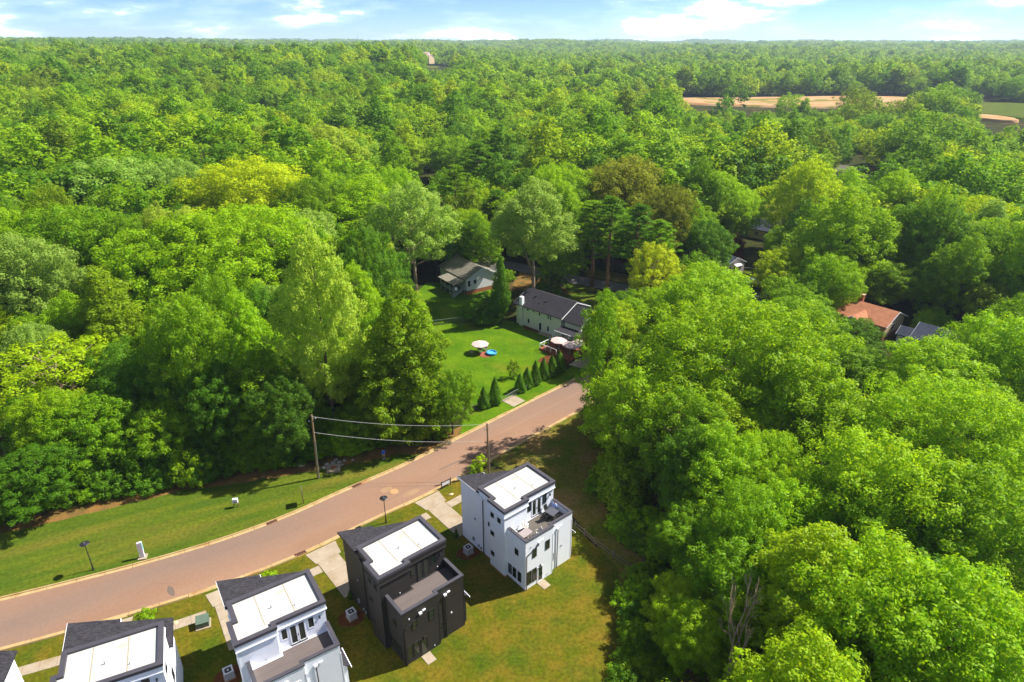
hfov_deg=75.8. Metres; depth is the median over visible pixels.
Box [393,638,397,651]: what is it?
window
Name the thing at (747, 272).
front lawn
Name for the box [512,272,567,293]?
clay yard
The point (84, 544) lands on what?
street lamp
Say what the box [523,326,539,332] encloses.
planting bed
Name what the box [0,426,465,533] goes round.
dirt strip
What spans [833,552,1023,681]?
broadleaf tree
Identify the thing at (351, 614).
air conditioner
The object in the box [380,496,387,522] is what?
street lamp
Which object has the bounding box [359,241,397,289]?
broadleaf tree
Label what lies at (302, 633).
terrace door
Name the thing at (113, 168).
broadleaf tree
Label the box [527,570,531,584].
window
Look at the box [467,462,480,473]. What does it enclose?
roadside bush
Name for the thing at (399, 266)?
broadleaf tree
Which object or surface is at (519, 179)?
broadleaf tree
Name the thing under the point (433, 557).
window
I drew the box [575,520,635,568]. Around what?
rail fence
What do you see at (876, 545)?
broadleaf tree
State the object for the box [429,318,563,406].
back lawn
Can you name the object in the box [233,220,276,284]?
broadleaf tree
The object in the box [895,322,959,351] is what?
slate house
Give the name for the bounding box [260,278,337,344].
broadleaf tree
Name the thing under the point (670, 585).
broadleaf tree
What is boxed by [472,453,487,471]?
roadside bush
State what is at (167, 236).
broadleaf tree
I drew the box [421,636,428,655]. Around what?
rear door
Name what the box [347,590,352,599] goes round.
garden shrub
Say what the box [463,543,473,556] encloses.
air conditioner
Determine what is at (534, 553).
window
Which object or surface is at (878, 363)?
broadleaf tree
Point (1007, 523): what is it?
broadleaf tree
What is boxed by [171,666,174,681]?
window
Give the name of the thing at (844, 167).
driveway house
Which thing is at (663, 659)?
woodland shrub
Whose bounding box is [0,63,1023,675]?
ground
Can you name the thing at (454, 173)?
pine tree
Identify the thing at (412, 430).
woodland shrub
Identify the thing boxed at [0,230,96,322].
broadleaf tree
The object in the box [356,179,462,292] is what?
broadleaf tree
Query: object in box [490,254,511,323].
cedar tree
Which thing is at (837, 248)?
broadleaf tree
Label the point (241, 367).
broadleaf tree
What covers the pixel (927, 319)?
woodland shrub
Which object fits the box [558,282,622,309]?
roadside lawn
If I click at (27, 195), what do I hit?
broadleaf tree
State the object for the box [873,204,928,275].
broadleaf tree
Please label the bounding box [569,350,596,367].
driveway concrete
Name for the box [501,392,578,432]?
road seam
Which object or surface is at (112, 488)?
woodland shrub
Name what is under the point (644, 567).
woodland shrub
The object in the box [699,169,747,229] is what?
broadleaf tree
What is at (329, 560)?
driveway
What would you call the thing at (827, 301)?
broadleaf tree
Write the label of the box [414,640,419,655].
window
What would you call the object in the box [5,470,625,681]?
yard
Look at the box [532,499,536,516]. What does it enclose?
terrace door
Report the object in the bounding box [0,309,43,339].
broadleaf tree
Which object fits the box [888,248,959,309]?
broadleaf tree
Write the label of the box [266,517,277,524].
drain inlet
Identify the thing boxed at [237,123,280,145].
broadleaf tree
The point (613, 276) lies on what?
pine verge
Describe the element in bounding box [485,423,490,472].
utility pole
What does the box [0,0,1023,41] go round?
sky
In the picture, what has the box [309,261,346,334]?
broadleaf tree
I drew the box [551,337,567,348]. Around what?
parasol
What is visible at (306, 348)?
broadleaf tree
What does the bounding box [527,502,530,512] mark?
window
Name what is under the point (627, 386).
broadleaf tree
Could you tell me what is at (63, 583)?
kerb
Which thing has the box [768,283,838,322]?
broadleaf tree
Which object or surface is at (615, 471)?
broadleaf tree
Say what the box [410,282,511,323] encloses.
neighbour lawn
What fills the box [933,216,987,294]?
broadleaf tree
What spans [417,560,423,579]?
terrace door
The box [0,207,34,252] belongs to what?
broadleaf tree
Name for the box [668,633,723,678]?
woodland shrub
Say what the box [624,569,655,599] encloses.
woodland shrub
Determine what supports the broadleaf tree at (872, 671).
on the ground at (426, 269)
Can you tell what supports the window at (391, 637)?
in the modern house at (406, 587)
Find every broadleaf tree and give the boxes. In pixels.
[0,193,22,234]
[0,202,140,302]
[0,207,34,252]
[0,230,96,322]
[0,267,32,309]
[0,304,16,358]
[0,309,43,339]
[0,311,71,385]
[0,321,78,398]
[0,330,123,431]
[0,435,103,525]
[1,194,23,207]
[3,386,109,457]
[5,270,56,308]
[10,179,82,232]
[18,184,61,211]
[32,289,110,366]
[32,388,156,477]
[44,298,80,328]
[50,155,176,206]
[65,209,132,267]
[73,265,145,354]
[75,341,148,399]
[79,334,142,388]
[80,212,146,292]
[80,349,193,435]
[89,227,192,326]
[113,201,342,316]
[115,215,143,288]
[120,391,213,460]
[122,323,147,353]
[124,210,241,302]
[133,290,253,415]
[135,200,171,240]
[137,158,210,192]
[139,296,201,391]
[141,303,210,401]
[142,285,219,354]
[167,204,194,217]
[170,153,309,219]
[173,359,254,443]
[175,205,217,274]
[180,270,261,361]
[206,286,283,367]
[210,343,312,441]
[211,270,263,296]
[215,220,262,277]
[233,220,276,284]
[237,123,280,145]
[238,282,292,340]
[241,306,276,348]
[242,372,329,461]
[243,212,272,248]
[247,349,293,391]
[256,208,336,279]
[257,281,275,313]
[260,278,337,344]
[261,222,371,412]
[265,333,332,373]
[269,177,350,216]
[269,224,314,284]
[286,237,380,309]
[291,354,328,427]
[292,189,344,238]
[295,120,379,170]
[305,164,331,195]
[306,227,327,250]
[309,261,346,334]
[315,201,360,235]
[316,334,368,403]
[322,173,415,245]
[323,169,349,203]
[324,177,373,214]
[326,166,360,181]
[328,221,403,318]
[329,259,386,328]
[333,336,402,421]
[337,253,390,318]
[339,316,375,338]
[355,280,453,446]
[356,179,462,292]
[359,173,404,194]
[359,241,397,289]
[361,247,414,300]
[361,299,439,355]
[364,199,445,270]
[364,321,434,388]
[371,175,390,200]
[375,162,416,196]
[379,226,411,272]
[384,224,439,266]
[418,210,463,274]
[422,368,480,433]
[442,207,490,255]
[448,212,505,263]
[487,189,535,232]
[488,176,579,288]
[503,168,542,192]
[523,162,565,216]
[525,174,592,259]
[531,156,554,174]
[535,241,590,280]
[539,159,599,221]
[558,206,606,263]
[573,288,626,432]
[577,362,684,475]
[579,153,667,223]
[580,299,644,365]
[583,379,649,439]
[585,290,865,477]
[589,443,651,512]
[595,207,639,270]
[600,162,635,201]
[605,290,642,317]
[615,286,671,332]
[617,295,650,342]
[619,386,729,475]
[621,341,678,380]
[626,183,701,261]
[626,393,700,461]
[627,241,684,297]
[632,319,703,382]
[639,423,728,513]
[639,569,723,641]
[647,259,760,334]
[647,495,718,578]
[648,592,735,681]
[657,392,777,476]
[663,419,766,513]
[666,199,725,267]
[668,161,700,188]
[670,219,738,266]
[671,517,796,653]
[677,591,789,681]
[678,155,733,224]
[690,326,764,386]
[692,475,789,585]
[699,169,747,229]
[706,339,885,464]
[715,610,871,681]
[720,187,771,238]
[729,475,848,549]
[733,427,815,485]
[735,520,907,659]
[751,247,816,296]
[753,415,798,473]
[754,153,848,230]
[755,295,851,344]
[758,376,873,469]
[760,468,833,522]
[767,521,966,681]
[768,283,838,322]
[770,217,838,270]
[775,648,956,681]
[781,279,832,306]
[781,424,1003,566]
[783,294,834,310]
[784,468,939,555]
[785,186,903,288]
[787,251,869,310]
[800,166,874,203]
[802,534,993,658]
[803,457,925,525]
[811,414,878,465]
[815,372,1023,521]
[817,227,865,280]
[817,323,850,339]
[820,337,884,396]
[825,315,887,359]
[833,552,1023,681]
[839,356,900,400]
[843,257,925,305]
[862,401,977,475]
[863,334,1021,438]
[865,166,924,208]
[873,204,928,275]
[879,456,1023,597]
[880,194,987,278]
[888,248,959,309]
[895,192,919,208]
[905,180,965,271]
[919,232,1018,319]
[927,309,1023,405]
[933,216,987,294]
[944,386,1023,476]
[946,216,1012,254]
[955,265,1023,310]
[963,194,1022,220]
[971,221,1023,275]
[974,198,1011,227]
[976,291,1023,386]
[987,210,1023,226]
[994,222,1023,294]
[994,240,1021,277]
[996,221,1023,265]
[997,210,1023,238]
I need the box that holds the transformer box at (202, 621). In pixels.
[195,613,210,631]
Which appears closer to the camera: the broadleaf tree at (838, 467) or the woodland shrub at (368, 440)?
the broadleaf tree at (838, 467)
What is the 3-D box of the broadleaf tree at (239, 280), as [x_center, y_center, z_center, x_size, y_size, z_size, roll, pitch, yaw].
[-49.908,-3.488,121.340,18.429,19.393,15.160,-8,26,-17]
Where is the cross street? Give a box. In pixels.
[444,254,774,300]
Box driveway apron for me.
[503,395,524,406]
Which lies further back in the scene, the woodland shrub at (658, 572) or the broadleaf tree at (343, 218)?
the broadleaf tree at (343, 218)
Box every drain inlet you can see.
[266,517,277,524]
[294,550,306,556]
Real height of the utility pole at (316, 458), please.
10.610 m
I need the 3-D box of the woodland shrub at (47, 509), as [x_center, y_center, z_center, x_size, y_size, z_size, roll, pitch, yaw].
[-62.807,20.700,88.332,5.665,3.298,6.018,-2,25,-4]
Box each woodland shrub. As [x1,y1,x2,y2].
[0,467,19,519]
[0,500,38,523]
[0,510,6,525]
[5,466,46,512]
[7,455,66,500]
[29,490,63,512]
[43,437,87,488]
[53,484,83,510]
[62,470,102,504]
[67,436,124,493]
[85,437,134,486]
[88,466,133,500]
[108,435,158,480]
[114,465,147,495]
[123,431,165,467]
[125,463,172,497]
[142,422,183,474]
[148,460,187,488]
[161,426,215,468]
[170,464,191,483]
[187,449,222,483]
[196,420,236,463]
[197,449,237,482]
[238,441,287,472]
[256,444,300,470]
[266,439,321,467]
[303,410,335,447]
[303,432,336,460]
[311,406,355,442]
[320,425,357,456]
[332,402,371,443]
[337,431,372,456]
[342,398,370,431]
[350,405,383,439]
[356,429,384,449]
[371,427,398,447]
[381,424,414,446]
[395,385,416,424]
[399,420,424,442]
[415,415,444,438]
[423,416,451,441]
[582,469,620,498]
[588,428,620,448]
[603,512,634,534]
[603,661,647,681]
[605,491,631,513]
[606,496,644,520]
[606,637,664,680]
[609,579,654,613]
[610,524,636,543]
[616,597,654,633]
[616,615,653,654]
[617,502,661,532]
[617,526,646,551]
[617,612,649,639]
[619,561,665,594]
[619,654,661,681]
[621,634,656,659]
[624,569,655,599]
[632,538,666,560]
[637,515,677,552]
[640,544,668,566]
[646,636,676,658]
[647,561,671,575]
[647,664,678,681]
[650,567,671,582]
[652,647,689,681]
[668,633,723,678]
[908,310,940,327]
[923,309,955,327]
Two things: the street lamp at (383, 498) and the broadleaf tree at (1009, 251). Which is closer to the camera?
the street lamp at (383, 498)
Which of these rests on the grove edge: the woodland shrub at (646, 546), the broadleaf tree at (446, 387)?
the woodland shrub at (646, 546)
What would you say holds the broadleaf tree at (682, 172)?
on the ground at (426, 269)
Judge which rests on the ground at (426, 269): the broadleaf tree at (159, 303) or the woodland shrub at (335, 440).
the broadleaf tree at (159, 303)
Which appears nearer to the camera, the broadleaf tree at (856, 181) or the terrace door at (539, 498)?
the terrace door at (539, 498)
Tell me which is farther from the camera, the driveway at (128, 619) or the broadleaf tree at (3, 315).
the broadleaf tree at (3, 315)
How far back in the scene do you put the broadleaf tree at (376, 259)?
123.25 m
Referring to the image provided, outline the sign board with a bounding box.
[136,541,147,560]
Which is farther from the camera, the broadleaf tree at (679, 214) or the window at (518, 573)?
the broadleaf tree at (679, 214)
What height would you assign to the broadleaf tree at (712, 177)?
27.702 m
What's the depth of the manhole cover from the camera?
90.93 m
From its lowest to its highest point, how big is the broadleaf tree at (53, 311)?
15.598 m
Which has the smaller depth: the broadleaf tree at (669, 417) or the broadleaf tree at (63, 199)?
the broadleaf tree at (669, 417)
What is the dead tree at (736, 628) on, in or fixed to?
on the ground at (426, 269)
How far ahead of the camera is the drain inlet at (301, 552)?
79.96 m
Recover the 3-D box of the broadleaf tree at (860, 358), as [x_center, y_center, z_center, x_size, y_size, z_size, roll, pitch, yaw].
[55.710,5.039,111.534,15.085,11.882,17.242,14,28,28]
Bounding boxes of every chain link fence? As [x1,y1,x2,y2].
[430,317,463,323]
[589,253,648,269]
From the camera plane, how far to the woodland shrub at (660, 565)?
76.76 m
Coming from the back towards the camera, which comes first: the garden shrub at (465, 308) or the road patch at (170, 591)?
the garden shrub at (465, 308)
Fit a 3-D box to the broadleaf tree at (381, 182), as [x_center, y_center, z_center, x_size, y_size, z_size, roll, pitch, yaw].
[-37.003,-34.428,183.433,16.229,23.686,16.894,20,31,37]
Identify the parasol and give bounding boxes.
[471,340,488,352]
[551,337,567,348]
[562,341,578,353]
[571,339,583,350]
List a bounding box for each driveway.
[122,616,132,621]
[205,590,233,650]
[306,541,349,597]
[415,491,462,536]
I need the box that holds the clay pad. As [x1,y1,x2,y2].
[979,114,1018,122]
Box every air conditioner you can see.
[222,664,235,681]
[345,607,357,622]
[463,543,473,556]
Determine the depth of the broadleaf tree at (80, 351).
98.67 m
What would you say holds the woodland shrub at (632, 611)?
on the grove edge
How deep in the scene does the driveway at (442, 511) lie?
87.11 m
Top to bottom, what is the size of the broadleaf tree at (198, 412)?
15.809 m
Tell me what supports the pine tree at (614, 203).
on the roadside lawn at (583, 294)
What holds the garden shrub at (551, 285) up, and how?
on the roadside lawn at (583, 294)
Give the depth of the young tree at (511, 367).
120.57 m
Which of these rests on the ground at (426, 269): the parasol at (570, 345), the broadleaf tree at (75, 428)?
the broadleaf tree at (75, 428)
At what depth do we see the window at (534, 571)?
74.79 m
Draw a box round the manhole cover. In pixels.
[389,488,398,494]
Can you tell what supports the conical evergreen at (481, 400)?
on the verge at (480, 416)
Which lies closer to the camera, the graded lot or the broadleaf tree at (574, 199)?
the broadleaf tree at (574, 199)
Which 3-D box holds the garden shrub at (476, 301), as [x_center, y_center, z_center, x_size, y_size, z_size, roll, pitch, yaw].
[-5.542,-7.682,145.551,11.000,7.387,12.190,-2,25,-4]
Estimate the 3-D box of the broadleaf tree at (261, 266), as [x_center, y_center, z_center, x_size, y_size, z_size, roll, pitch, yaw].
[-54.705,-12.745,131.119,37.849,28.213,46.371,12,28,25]
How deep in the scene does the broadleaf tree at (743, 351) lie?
104.51 m
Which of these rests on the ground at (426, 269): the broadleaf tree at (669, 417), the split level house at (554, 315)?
the split level house at (554, 315)
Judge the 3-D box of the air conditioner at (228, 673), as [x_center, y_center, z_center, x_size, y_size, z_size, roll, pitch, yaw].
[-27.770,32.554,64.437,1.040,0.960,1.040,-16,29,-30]
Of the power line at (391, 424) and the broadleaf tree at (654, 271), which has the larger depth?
the broadleaf tree at (654, 271)
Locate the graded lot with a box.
[682,96,970,108]
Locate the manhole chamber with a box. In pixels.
[326,463,339,473]
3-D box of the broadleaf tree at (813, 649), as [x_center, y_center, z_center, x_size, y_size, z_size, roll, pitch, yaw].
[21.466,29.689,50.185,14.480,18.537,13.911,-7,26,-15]
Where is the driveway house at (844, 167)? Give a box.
[835,165,861,178]
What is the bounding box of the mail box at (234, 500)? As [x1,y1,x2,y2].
[232,498,238,506]
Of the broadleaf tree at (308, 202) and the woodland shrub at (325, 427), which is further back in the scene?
the broadleaf tree at (308, 202)
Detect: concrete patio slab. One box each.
[421,651,436,664]
[537,579,549,588]
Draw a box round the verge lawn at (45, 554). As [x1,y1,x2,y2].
[0,454,420,596]
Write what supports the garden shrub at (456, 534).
on the yard at (563, 626)
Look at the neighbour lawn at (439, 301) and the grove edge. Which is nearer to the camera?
the grove edge
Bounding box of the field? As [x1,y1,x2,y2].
[969,102,1023,119]
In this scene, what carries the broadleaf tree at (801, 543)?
on the ground at (426, 269)
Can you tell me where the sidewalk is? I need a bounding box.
[18,495,460,675]
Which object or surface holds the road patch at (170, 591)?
on the road
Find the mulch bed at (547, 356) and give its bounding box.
[538,353,569,364]
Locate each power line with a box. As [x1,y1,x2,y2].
[314,432,478,441]
[317,417,483,425]
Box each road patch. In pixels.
[167,586,174,595]
[381,486,391,492]
[403,489,418,496]
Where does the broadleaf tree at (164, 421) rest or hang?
on the ground at (426, 269)
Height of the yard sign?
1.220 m
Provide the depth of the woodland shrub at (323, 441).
97.32 m
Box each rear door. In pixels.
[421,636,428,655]
[537,564,542,582]
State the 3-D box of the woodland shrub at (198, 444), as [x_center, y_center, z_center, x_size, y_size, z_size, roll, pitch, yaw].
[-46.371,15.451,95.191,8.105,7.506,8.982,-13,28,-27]
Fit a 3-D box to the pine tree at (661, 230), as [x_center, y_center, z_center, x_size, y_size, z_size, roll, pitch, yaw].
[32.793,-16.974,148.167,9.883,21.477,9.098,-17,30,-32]
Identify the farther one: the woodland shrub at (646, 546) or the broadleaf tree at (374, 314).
the broadleaf tree at (374, 314)
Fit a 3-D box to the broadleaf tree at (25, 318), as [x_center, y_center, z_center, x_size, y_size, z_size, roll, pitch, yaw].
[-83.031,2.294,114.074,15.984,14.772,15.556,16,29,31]
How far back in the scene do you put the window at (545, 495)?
77.48 m
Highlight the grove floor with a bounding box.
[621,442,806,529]
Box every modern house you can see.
[0,650,23,681]
[49,617,182,681]
[216,568,351,681]
[337,515,469,665]
[456,462,575,589]
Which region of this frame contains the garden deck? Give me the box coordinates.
[539,335,587,361]
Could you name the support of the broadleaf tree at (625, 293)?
on the ground at (426, 269)
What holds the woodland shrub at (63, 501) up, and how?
on the dirt strip
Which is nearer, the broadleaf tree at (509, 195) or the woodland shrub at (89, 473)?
the woodland shrub at (89, 473)
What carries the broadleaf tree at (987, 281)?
on the ground at (426, 269)
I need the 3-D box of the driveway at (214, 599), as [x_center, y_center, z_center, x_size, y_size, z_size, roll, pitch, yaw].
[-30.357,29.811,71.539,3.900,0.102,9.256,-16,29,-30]
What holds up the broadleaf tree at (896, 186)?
on the ground at (426, 269)
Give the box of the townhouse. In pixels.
[427,55,433,63]
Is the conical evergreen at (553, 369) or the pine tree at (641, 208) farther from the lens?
the pine tree at (641, 208)
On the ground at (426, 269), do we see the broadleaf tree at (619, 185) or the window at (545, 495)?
the broadleaf tree at (619, 185)
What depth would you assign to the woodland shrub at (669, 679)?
63.76 m
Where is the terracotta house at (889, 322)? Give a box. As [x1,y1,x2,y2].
[826,294,907,339]
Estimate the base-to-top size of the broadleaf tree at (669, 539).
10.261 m
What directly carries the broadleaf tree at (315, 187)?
on the ground at (426, 269)
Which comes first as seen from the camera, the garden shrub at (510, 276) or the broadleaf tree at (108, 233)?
the broadleaf tree at (108, 233)
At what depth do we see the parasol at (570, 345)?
128.54 m
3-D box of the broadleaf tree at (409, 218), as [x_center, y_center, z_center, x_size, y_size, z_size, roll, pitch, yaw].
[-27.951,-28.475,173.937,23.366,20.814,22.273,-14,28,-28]
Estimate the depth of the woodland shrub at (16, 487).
86.16 m
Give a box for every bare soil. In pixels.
[214,664,241,681]
[337,609,363,626]
[456,546,479,559]
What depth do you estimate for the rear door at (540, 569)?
75.50 m
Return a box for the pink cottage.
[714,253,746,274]
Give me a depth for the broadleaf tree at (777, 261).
148.01 m
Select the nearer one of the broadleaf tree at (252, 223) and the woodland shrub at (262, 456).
the woodland shrub at (262, 456)
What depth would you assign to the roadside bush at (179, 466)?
91.21 m
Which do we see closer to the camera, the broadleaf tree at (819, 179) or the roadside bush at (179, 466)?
the roadside bush at (179, 466)
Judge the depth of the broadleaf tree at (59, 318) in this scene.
111.00 m
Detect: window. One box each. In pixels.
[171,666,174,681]
[280,628,288,640]
[307,616,314,628]
[389,633,393,646]
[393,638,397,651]
[398,644,401,656]
[407,644,413,660]
[410,564,415,576]
[412,619,417,630]
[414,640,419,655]
[429,608,434,619]
[431,553,435,564]
[508,562,511,574]
[517,571,520,582]
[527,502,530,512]
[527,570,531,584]
[532,548,536,557]
[532,567,536,581]
[543,493,546,503]
[545,539,549,549]
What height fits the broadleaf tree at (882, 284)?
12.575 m
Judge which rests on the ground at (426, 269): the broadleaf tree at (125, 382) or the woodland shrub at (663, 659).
the broadleaf tree at (125, 382)
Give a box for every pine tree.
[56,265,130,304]
[436,164,473,209]
[458,140,502,185]
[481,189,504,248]
[567,200,623,285]
[584,194,636,291]
[613,203,657,290]
[637,219,682,278]
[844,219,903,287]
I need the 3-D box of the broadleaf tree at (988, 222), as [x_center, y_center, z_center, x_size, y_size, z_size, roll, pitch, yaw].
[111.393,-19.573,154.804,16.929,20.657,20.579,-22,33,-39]
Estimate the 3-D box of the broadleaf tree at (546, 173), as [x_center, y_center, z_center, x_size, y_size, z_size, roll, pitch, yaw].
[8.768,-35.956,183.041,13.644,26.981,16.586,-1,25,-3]
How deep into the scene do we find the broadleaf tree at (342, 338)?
104.73 m
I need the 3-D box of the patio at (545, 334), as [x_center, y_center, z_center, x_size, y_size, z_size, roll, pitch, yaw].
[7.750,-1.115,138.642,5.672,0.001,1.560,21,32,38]
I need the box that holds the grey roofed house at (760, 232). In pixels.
[748,218,782,241]
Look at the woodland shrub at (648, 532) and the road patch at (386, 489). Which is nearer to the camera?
the woodland shrub at (648, 532)
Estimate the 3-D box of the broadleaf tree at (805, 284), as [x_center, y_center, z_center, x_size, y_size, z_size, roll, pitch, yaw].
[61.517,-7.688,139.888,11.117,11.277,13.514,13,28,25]
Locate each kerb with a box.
[0,292,753,650]
[0,353,625,600]
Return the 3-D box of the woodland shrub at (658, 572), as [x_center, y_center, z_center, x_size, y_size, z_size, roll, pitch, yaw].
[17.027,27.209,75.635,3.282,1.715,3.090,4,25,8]
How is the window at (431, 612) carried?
in the modern house at (406, 587)
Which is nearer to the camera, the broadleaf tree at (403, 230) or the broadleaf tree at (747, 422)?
the broadleaf tree at (747, 422)
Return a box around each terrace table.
[518,528,531,537]
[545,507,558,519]
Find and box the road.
[0,290,752,646]
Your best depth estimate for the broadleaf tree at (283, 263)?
128.27 m
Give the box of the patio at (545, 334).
[538,331,555,337]
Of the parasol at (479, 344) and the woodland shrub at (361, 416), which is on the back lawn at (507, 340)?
the parasol at (479, 344)
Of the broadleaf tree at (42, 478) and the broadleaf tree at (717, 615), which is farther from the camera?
the broadleaf tree at (42, 478)
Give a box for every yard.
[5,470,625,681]
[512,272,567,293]
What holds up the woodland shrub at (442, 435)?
on the dirt strip
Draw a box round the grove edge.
[597,535,715,681]
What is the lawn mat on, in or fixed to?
on the back lawn at (507, 340)
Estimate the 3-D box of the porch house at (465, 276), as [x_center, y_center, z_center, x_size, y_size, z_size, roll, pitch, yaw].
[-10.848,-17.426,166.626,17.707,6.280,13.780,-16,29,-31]
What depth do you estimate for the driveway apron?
113.80 m
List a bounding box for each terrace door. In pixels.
[288,624,299,644]
[297,620,307,640]
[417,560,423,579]
[423,557,429,576]
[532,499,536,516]
[536,496,541,513]
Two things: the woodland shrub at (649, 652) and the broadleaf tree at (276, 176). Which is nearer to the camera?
the woodland shrub at (649, 652)
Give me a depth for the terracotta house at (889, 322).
138.73 m
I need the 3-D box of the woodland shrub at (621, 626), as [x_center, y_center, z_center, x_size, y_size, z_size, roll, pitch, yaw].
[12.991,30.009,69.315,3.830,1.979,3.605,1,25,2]
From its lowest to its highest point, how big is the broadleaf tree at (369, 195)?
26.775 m
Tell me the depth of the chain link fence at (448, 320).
144.39 m
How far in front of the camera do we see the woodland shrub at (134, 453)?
90.82 m
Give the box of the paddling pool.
[486,350,496,355]
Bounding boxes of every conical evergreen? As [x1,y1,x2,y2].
[477,386,491,408]
[488,376,501,405]
[513,374,526,392]
[521,367,533,388]
[531,360,541,384]
[539,358,549,379]
[547,354,558,376]
[555,351,565,372]
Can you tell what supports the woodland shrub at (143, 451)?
on the ground at (426, 269)
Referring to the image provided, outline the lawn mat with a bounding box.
[478,351,490,357]
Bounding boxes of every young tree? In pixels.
[134,607,156,620]
[261,570,277,576]
[506,359,519,377]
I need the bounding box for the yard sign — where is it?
[441,477,450,488]
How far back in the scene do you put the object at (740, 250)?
182.89 m
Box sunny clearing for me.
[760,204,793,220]
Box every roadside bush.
[164,446,219,488]
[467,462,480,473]
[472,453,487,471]
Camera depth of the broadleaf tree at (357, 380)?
99.39 m
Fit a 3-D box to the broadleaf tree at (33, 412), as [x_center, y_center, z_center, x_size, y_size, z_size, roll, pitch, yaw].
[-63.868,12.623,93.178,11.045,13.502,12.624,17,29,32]
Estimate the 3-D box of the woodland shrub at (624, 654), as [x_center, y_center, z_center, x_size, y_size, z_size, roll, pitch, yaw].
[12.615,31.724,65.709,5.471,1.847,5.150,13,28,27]
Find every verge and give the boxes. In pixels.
[460,351,619,434]
[491,373,664,549]
[578,265,653,285]
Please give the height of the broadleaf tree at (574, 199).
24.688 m
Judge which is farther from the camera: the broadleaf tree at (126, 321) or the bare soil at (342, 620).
the broadleaf tree at (126, 321)
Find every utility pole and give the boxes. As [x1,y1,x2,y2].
[309,415,319,478]
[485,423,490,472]
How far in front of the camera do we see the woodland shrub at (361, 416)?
101.07 m
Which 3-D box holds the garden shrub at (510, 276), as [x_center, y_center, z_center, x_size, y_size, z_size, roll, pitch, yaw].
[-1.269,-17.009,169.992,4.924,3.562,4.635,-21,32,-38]
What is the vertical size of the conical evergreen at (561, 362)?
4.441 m
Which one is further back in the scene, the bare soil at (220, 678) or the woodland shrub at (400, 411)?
the woodland shrub at (400, 411)
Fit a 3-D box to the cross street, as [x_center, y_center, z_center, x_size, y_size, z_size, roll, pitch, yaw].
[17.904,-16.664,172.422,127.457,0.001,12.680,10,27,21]
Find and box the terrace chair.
[521,521,528,528]
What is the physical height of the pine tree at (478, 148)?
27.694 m
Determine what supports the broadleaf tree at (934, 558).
on the ground at (426, 269)
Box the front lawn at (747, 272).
[739,269,756,284]
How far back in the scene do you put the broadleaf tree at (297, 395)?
90.87 m
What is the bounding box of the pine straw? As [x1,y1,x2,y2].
[575,251,677,272]
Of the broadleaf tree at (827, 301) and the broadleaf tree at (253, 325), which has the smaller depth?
the broadleaf tree at (253, 325)
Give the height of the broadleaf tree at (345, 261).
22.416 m
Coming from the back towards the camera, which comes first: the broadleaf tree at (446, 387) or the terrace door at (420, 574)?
the broadleaf tree at (446, 387)
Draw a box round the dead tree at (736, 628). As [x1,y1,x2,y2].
[719,572,764,680]
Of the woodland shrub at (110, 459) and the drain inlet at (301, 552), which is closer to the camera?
the drain inlet at (301, 552)
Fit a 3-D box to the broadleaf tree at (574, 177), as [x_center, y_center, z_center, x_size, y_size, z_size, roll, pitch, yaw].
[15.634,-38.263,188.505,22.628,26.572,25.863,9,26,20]
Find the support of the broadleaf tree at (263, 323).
on the ground at (426, 269)
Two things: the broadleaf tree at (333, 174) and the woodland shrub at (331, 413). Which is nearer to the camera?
the woodland shrub at (331, 413)
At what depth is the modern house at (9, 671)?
58.97 m
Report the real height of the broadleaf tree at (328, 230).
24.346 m
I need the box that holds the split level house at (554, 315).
[513,287,593,344]
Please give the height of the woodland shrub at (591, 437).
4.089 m
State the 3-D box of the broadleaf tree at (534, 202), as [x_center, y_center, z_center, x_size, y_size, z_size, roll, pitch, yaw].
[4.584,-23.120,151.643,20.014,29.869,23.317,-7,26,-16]
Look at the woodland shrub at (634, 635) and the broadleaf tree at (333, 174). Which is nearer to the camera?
the woodland shrub at (634, 635)
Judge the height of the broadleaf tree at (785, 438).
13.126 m
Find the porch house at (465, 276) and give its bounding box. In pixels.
[438,254,496,297]
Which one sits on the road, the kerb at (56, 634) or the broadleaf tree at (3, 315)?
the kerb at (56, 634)
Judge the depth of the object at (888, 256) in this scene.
150.23 m
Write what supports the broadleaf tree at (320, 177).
on the ground at (426, 269)
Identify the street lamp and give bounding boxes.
[79,541,94,570]
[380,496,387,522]
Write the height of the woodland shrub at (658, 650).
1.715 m
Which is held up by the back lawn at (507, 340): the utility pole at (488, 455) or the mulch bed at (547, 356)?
the mulch bed at (547, 356)
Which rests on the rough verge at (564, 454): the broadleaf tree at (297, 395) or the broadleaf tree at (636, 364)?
the broadleaf tree at (636, 364)
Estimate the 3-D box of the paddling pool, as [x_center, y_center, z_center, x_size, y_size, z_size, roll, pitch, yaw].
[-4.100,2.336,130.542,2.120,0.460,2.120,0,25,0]
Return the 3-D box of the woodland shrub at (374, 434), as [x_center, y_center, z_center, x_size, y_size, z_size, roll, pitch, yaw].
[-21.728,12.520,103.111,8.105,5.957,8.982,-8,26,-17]
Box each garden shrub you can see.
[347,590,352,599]
[454,529,458,537]
[458,300,488,321]
[462,291,509,325]
[501,269,515,280]
[529,272,569,295]
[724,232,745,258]
[915,305,948,325]

